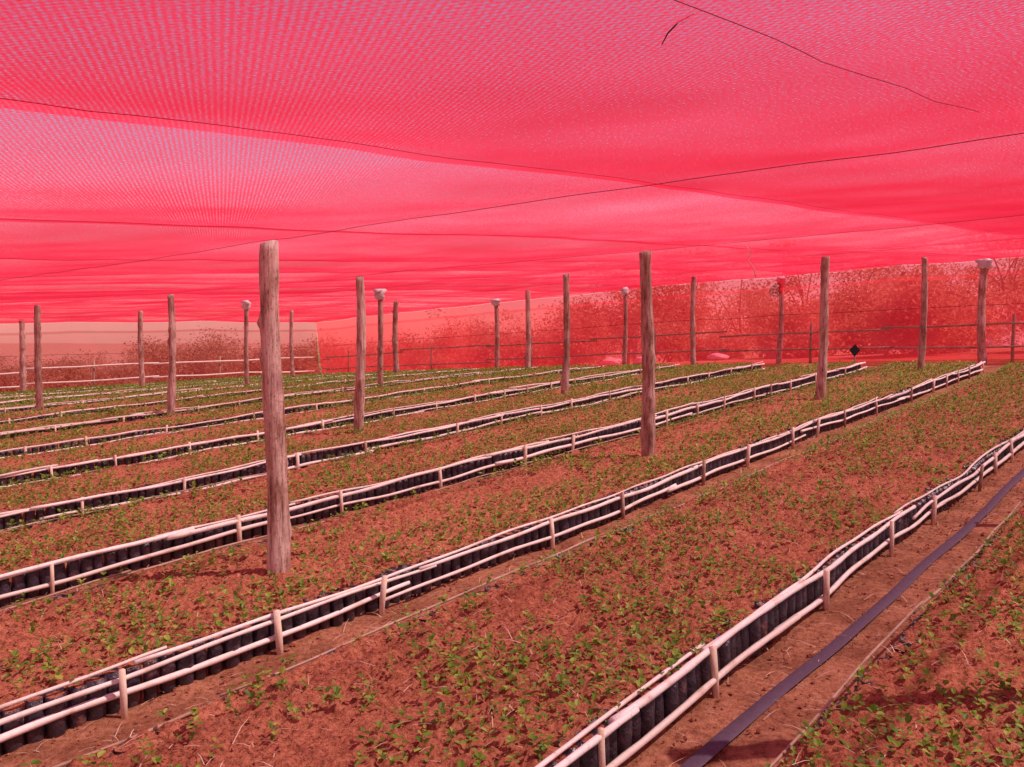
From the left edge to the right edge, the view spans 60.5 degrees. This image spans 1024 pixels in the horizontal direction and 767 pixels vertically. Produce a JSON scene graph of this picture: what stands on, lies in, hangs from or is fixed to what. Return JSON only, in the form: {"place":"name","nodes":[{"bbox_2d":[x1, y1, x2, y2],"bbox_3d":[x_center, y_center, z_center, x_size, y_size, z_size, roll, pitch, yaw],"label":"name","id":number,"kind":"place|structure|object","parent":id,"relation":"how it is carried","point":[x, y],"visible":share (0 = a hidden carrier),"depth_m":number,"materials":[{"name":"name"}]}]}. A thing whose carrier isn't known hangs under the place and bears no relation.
{"place":"outdoors","nodes":[
{"label":"outdoors","id":0,"kind":"place"},
{"bbox_2d":[0,340,1023,766],"bbox_3d":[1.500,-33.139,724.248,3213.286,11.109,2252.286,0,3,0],"label":"ground","id":1,"kind":"structure","parent":0,"point":[744,748],"depth_m":4.71,"materials":[{"name":"soil"}]},
{"bbox_2d":[19,319,26,390],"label":"wooden post","id":2,"kind":"object","parent":1,"relation":"on","point":[22,359],"visible":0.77,"depth_m":24.49,"materials":[{"name":"brown wood"}]},
{"bbox_2d":[33,305,43,410],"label":"wooden post","id":3,"kind":"object","parent":1,"relation":"on","point":[38,362],"visible":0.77,"depth_m":17.03,"materials":[{"name":"brown wood"}]},
{"bbox_2d":[4,378,241,395],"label":"pole edging rails","id":4,"kind":"object","parent":1,"relation":"on","point":[92,388],"visible":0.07,"depth_m":24.78,"materials":[{"name":"beige wood"}]},
{"bbox_2d":[138,311,144,386],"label":"wooden post","id":5,"kind":"object","parent":1,"relation":"on","point":[140,353],"visible":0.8,"depth_m":23.39,"materials":[{"name":"brown wood"}]},
{"bbox_2d":[0,0,1023,323],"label":"red shade net","id":6,"kind":"object","parent":5,"relation":"attached to","point":[910,190],"visible":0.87,"depth_m":2.52,"materials":[{"name":"fabric"}]},
{"bbox_2d":[0,0,1023,321],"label":"net support cords","id":7,"kind":"object","parent":6,"relation":"on","point":[498,206],"visible":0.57,"depth_m":4.30,"materials":[{"name":"black fabric"}]},
{"bbox_2d":[662,13,693,44],"bbox_3d":[0.262,-0.559,1.386,0.052,0.043,0.006,1,3,23],"label":"hanging twig","id":8,"kind":"object","parent":6,"relation":"attached to","point":[670,30],"visible":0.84,"depth_m":1.39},
{"bbox_2d":[0,329,316,335],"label":"side shade net","id":9,"kind":"object","parent":1,"relation":"on","point":[156,331],"visible":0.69,"depth_m":29.50,"materials":[{"name":"fabric"}]},
{"bbox_2d":[1,376,319,404],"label":"seedling bed","id":10,"kind":"object","parent":1,"relation":"on","point":[98,391],"visible":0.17,"depth_m":21.63,"materials":[{"name":"green plant"}]},
{"bbox_2d":[0,382,236,404],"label":"polythene seedling bags","id":11,"kind":"object","parent":10,"relation":"on","point":[73,397],"visible":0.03,"depth_m":20.40,"materials":[{"name":"plastic"}]},
{"bbox_2d":[0,373,332,398],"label":"pole edging rails","id":12,"kind":"object","parent":1,"relation":"on","point":[90,390],"visible":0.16,"depth_m":22.62,"materials":[{"name":"beige wood"}]},
{"bbox_2d":[2,377,336,410],"bbox_3d":[-10.113,0.819,18.611,1.568,1.594,21.380,2,4,40],"label":"seedling bed","id":13,"kind":"object","parent":1,"relation":"on","point":[121,394],"visible":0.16,"depth_m":19.83,"materials":[{"name":"green plant"}]},
{"bbox_2d":[0,375,374,412],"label":"polythene seedling bags","id":14,"kind":"object","parent":13,"relation":"on","point":[90,402],"visible":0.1,"depth_m":18.45,"materials":[{"name":"plastic"}]},
{"bbox_2d":[167,294,175,414],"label":"wooden post","id":15,"kind":"object","parent":1,"relation":"on","point":[171,389],"visible":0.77,"depth_m":15.22,"materials":[{"name":"brown wood"}]},
{"bbox_2d":[0,374,342,402],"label":"pole edging rails","id":16,"kind":"object","parent":1,"relation":"on","point":[110,392],"visible":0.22,"depth_m":20.89,"materials":[{"name":"beige wood"}]},
{"bbox_2d":[0,372,421,423],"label":"seedling bed","id":17,"kind":"object","parent":1,"relation":"on","point":[70,405],"visible":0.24,"depth_m":17.52,"materials":[{"name":"green plant"}]},
{"bbox_2d":[0,370,469,424],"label":"polythene seedling bags","id":18,"kind":"object","parent":17,"relation":"on","point":[56,415],"visible":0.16,"depth_m":17.05,"materials":[{"name":"plastic"}]},
{"bbox_2d":[0,370,421,412],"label":"pole edging rails","id":19,"kind":"object","parent":1,"relation":"on","point":[27,406],"visible":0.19,"depth_m":19.08,"materials":[{"name":"beige wood"}]},
{"bbox_2d":[0,368,478,423],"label":"pole edging rails","id":20,"kind":"object","parent":1,"relation":"on","point":[9,420],"visible":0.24,"depth_m":17.42,"materials":[{"name":"beige wood"}]},
{"bbox_2d":[240,300,250,386],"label":"wooden post","id":21,"kind":"object","parent":1,"relation":"on","point":[245,306],"visible":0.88,"depth_m":20.82,"materials":[{"name":"brown wood"}]},
{"bbox_2d":[0,368,514,437],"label":"seedling bed","id":22,"kind":"object","parent":1,"relation":"on","point":[111,414],"visible":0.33,"depth_m":16.11,"materials":[{"name":"soil"}]},
{"bbox_2d":[0,368,534,438],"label":"polythene seedling bags","id":23,"kind":"object","parent":22,"relation":"on","point":[106,422],"visible":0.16,"depth_m":15.33,"materials":[{"name":"plastic"}]},
{"bbox_2d":[0,367,536,434],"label":"pole edging rails","id":24,"kind":"object","parent":1,"relation":"on","point":[90,422],"visible":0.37,"depth_m":15.39,"materials":[{"name":"beige wood"}]},
{"bbox_2d":[257,240,291,573],"bbox_3d":[-1.480,0.371,5.477,0.168,2.510,0.154,1,3,14],"label":"wooden post","id":25,"kind":"object","parent":1,"relation":"on","point":[279,531],"visible":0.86,"depth_m":5.42,"materials":[{"name":"brown wood"}]},
{"bbox_2d":[289,310,294,376],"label":"wooden post","id":26,"kind":"object","parent":1,"relation":"on","point":[292,372],"visible":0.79,"depth_m":26.69,"materials":[{"name":"brown wood"}]},
{"bbox_2d":[0,367,586,453],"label":"seedling bed","id":27,"kind":"object","parent":1,"relation":"on","point":[119,424],"visible":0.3,"depth_m":14.21,"materials":[{"name":"soil"}]},
{"bbox_2d":[0,366,600,456],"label":"polythene seedling bags","id":28,"kind":"object","parent":27,"relation":"on","point":[92,441],"visible":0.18,"depth_m":13.67,"materials":[{"name":"plastic"}]},
{"bbox_2d":[0,380,1023,527],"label":"coffee seedlings","id":29,"kind":"object","parent":27,"relation":"on","point":[247,457],"visible":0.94,"depth_m":10.40,"materials":[{"name":"green plant"}]},
{"bbox_2d":[0,366,600,457],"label":"pole edging rails","id":30,"kind":"object","parent":1,"relation":"on","point":[167,427],"visible":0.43,"depth_m":13.97,"materials":[{"name":"beige wood"}]},
{"bbox_2d":[0,366,662,484],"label":"seedling bed","id":31,"kind":"object","parent":1,"relation":"on","point":[150,439],"visible":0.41,"depth_m":12.23,"materials":[{"name":"soil"}]},
{"bbox_2d":[0,365,673,485],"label":"polythene seedling bags","id":32,"kind":"object","parent":31,"relation":"on","point":[60,471],"visible":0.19,"depth_m":11.60,"materials":[{"name":"plastic"}]},
{"bbox_2d":[0,364,679,486],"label":"pole edging rails","id":33,"kind":"object","parent":1,"relation":"on","point":[190,444],"visible":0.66,"depth_m":12.82,"materials":[{"name":"beige wood"}]},
{"bbox_2d":[353,276,365,432],"bbox_3d":[-2.036,-0.172,11.695,0.193,2.510,0.156,2,4,38],"label":"wooden post","id":34,"kind":"object","parent":1,"relation":"on","point":[359,403],"visible":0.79,"depth_m":11.62,"materials":[{"name":"brown wood"}]},
{"bbox_2d":[0,364,745,523],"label":"seedling bed","id":35,"kind":"object","parent":1,"relation":"on","point":[123,474],"visible":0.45,"depth_m":10.12,"materials":[{"name":"soil"}]},
{"bbox_2d":[0,364,760,532],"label":"polythene seedling bags","id":36,"kind":"object","parent":35,"relation":"on","point":[147,493],"visible":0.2,"depth_m":9.91,"materials":[{"name":"plastic"}]},
{"bbox_2d":[373,289,386,387],"bbox_3d":[-2.774,-0.747,18.437,0.279,2.526,0.252,1,3,25],"label":"wooden post","id":37,"kind":"object","parent":1,"relation":"on","point":[379,296],"visible":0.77,"depth_m":18.39,"materials":[{"name":"brown wood"}]},
{"bbox_2d":[0,361,764,531],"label":"pole edging rails","id":38,"kind":"object","parent":1,"relation":"on","point":[176,481],"visible":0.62,"depth_m":10.56,"materials":[{"name":"beige wood"}]},
{"bbox_2d":[392,301,399,372],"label":"wooden post","id":39,"kind":"object","parent":1,"relation":"on","point":[395,340],"visible":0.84,"depth_m":24.97,"materials":[{"name":"brown wood"}]},
{"bbox_2d":[0,363,853,597],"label":"seedling bed","id":40,"kind":"object","parent":1,"relation":"on","point":[455,444],"visible":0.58,"depth_m":8.19,"materials":[{"name":"soil"}]},
{"bbox_2d":[0,363,860,607],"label":"polythene seedling bags","id":41,"kind":"object","parent":40,"relation":"on","point":[76,567],"visible":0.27,"depth_m":7.57,"materials":[{"name":"plastic"}]},
{"bbox_2d":[0,466,1023,766],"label":"coffee seedlings","id":42,"kind":"object","parent":40,"relation":"on","point":[560,680],"visible":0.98,"depth_m":4.42,"materials":[{"name":"green plant"}]},
{"bbox_2d":[0,362,866,598],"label":"pole edging rails","id":43,"kind":"object","parent":1,"relation":"on","point":[237,520],"visible":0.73,"depth_m":7.71,"materials":[{"name":"beige wood"}]},
{"bbox_2d":[0,363,977,753],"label":"seedling bed","id":44,"kind":"object","parent":1,"relation":"on","point":[406,509],"visible":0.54,"depth_m":5.79,"materials":[{"name":"soil"}]},
{"bbox_2d":[0,363,980,756],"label":"polythene seedling bags","id":45,"kind":"object","parent":1,"relation":"on","point":[58,727],"visible":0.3,"depth_m":5.14,"materials":[{"name":"plastic"}]},
{"bbox_2d":[0,361,984,742],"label":"pole edging rails","id":46,"kind":"object","parent":1,"relation":"on","point":[124,691],"visible":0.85,"depth_m":5.16,"materials":[{"name":"beige wood"}]},
{"bbox_2d":[491,299,500,368],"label":"wooden post","id":47,"kind":"object","parent":1,"relation":"on","point":[495,303],"visible":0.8,"depth_m":25.95,"materials":[{"name":"brown wood"}]},
{"bbox_2d":[0,230,1023,392],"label":"distant trees","id":48,"kind":"object","parent":1,"relation":"on","point":[903,296],"visible":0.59,"depth_m":40.14,"materials":[{"name":"brown plant"}]},
{"bbox_2d":[0,393,1023,766],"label":"soil clods","id":49,"kind":"object","parent":1,"relation":"on","point":[576,605],"visible":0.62,"depth_m":5.22,"materials":[{"name":"brown soil"}]},
{"bbox_2d":[0,303,1023,387],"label":"pole fence","id":50,"kind":"object","parent":1,"relation":"on","point":[1013,346],"visible":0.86,"depth_m":25.19,"materials":[{"name":"brown wood"}]},
{"bbox_2d":[0,376,1023,766],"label":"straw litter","id":51,"kind":"object","parent":1,"relation":"on","point":[542,602],"visible":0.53,"depth_m":4.72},
{"bbox_2d":[524,291,530,369],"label":"wooden post","id":52,"kind":"object","parent":1,"relation":"on","point":[527,356],"visible":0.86,"depth_m":22.39,"materials":[{"name":"brown wood"}]},
{"bbox_2d":[52,367,1023,766],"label":"pole edging rails","id":53,"kind":"object","parent":1,"relation":"on","point":[632,709],"visible":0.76,"depth_m":4.17,"materials":[{"name":"beige wood"}]},
{"bbox_2d":[67,364,1023,766],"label":"seedling bed","id":54,"kind":"object","parent":1,"relation":"on","point":[349,744],"visible":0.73,"depth_m":4.23,"materials":[{"name":"soil"}]},
{"bbox_2d":[66,371,1023,766],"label":"polythene seedling bags","id":55,"kind":"object","parent":54,"relation":"on","point":[646,719],"visible":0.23,"depth_m":4.32,"materials":[{"name":"plastic"}]},
{"bbox_2d":[560,273,569,394],"bbox_3d":[0.898,-0.633,15.060,0.211,2.510,0.176,0,3,0],"label":"wooden post","id":56,"kind":"object","parent":1,"relation":"on","point":[564,381],"visible":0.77,"depth_m":15.02,"materials":[{"name":"brown wood"}]},
{"bbox_2d":[600,357,621,365],"bbox_3d":[3.406,-0.732,30.014,0.787,0.346,0.650,0,3,0],"label":"white sack","id":57,"kind":"object","parent":1,"relation":"on","point":[611,361],"visible":0.76,"depth_m":29.80,"materials":[{"name":"fabric"}]},
{"bbox_2d":[620,287,628,365],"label":"wooden post","id":58,"kind":"object","parent":1,"relation":"on","point":[625,291],"visible":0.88,"depth_m":24.06,"materials":[{"name":"brown wood"}]},
{"bbox_2d":[633,356,641,363],"bbox_3d":[4.510,-0.789,30.594,0.559,0.316,0.657,1,3,23],"label":"white sack","id":59,"kind":"object","parent":1,"relation":"on","point":[638,360],"visible":0.52,"depth_m":30.38,"materials":[{"name":"fabric"}]},
{"bbox_2d":[639,250,656,456],"bbox_3d":[1.363,-0.087,8.868,0.176,2.510,0.164,1,3,26],"label":"wooden post","id":60,"kind":"object","parent":1,"relation":"on","point":[647,432],"visible":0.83,"depth_m":8.81,"materials":[{"name":"brown wood"}]},
{"bbox_2d":[317,270,1023,373],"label":"side shade net","id":61,"kind":"object","parent":1,"relation":"on","point":[343,362],"visible":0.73,"depth_m":30.67,"materials":[{"name":"red fabric"}]},
{"bbox_2d":[689,277,695,366],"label":"wooden post","id":62,"kind":"object","parent":1,"relation":"on","point":[692,326],"visible":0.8,"depth_m":19.77,"materials":[{"name":"brown wood"}]},
{"bbox_2d":[707,353,729,360],"bbox_3d":[7.268,-0.929,30.976,0.699,0.302,0.653,2,4,40],"label":"white sack","id":63,"kind":"object","parent":1,"relation":"on","point":[715,356],"visible":0.91,"depth_m":30.77,"materials":[{"name":"plastic"}]},
{"bbox_2d":[775,277,786,364],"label":"wooden post","id":64,"kind":"object","parent":1,"relation":"on","point":[781,282],"visible":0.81,"depth_m":22.57,"materials":[{"name":"brown wood"}]},
{"bbox_2d":[815,256,829,399],"bbox_3d":[4.439,-0.589,12.602,0.229,2.510,0.145,-2,3,-28],"label":"wooden post","id":65,"kind":"object","parent":1,"relation":"on","point":[820,389],"visible":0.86,"depth_m":12.56,"materials":[{"name":"brown wood"}]},
{"bbox_2d":[680,468,1023,766],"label":"irrigation tube","id":66,"kind":"object","parent":1,"relation":"on","point":[714,745],"visible":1,"depth_m":4.29,"materials":[{"name":"black plastic"}]},
{"bbox_2d":[850,344,859,362],"bbox_3d":[7.150,-0.476,18.341,0.230,0.690,0.053,0,3,0],"label":"diamond marker sign","id":67,"kind":"object","parent":1,"relation":"on","point":[854,350],"visible":0.72,"depth_m":18.30,"materials":[{"name":"plastic"}]},
{"bbox_2d":[770,497,1023,766],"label":"pole edging rails","id":68,"kind":"object","parent":1,"relation":"on","point":[916,608],"visible":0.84,"depth_m":3.93,"materials":[{"name":"wood"}]},
{"bbox_2d":[780,507,1023,766],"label":"seedling bed","id":69,"kind":"object","parent":1,"relation":"on","point":[836,752],"visible":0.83,"depth_m":3.50,"materials":[{"name":"soil"}]},
{"bbox_2d":[795,506,1023,766],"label":"polythene seedling bags","id":70,"kind":"object","parent":69,"relation":"on","point":[885,660],"visible":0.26,"depth_m":3.93,"materials":[{"name":"plastic"}]},
{"bbox_2d":[917,257,927,370],"bbox_3d":[7.469,-1.053,15.982,0.170,2.510,0.146,2,3,30],"label":"wooden post","id":71,"kind":"object","parent":1,"relation":"on","point":[921,348],"visible":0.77,"depth_m":15.92,"materials":[{"name":"brown wood"}]},
{"bbox_2d":[883,299,1023,350],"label":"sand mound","id":72,"kind":"object","parent":1,"relation":"on","point":[1019,340],"visible":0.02,"depth_m":37.87,"materials":[{"name":"sand"}]},
{"bbox_2d":[975,258,993,364],"bbox_3d":[10.108,-1.433,18.839,0.358,2.528,0.376,2,3,33],"label":"wooden post","id":73,"kind":"object","parent":1,"relation":"on","point":[984,266],"visible":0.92,"depth_m":18.77,"materials":[{"name":"brown wood"}]},
{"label":"seedling bed","id":74,"kind":"object","parent":1,"relation":"on","visible":0},
{"bbox_2d":[0,359,1023,432],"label":"coffee seedlings","id":75,"kind":"object","parent":74,"relation":"on","point":[258,379],"visible":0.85,"depth_m":17.41,"materials":[{"name":"green plant"}]},
{"bbox_2d":[0,0,1023,343],"label":"sky","id":76,"kind":"structure","parent":0,"point":[254,337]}
]}

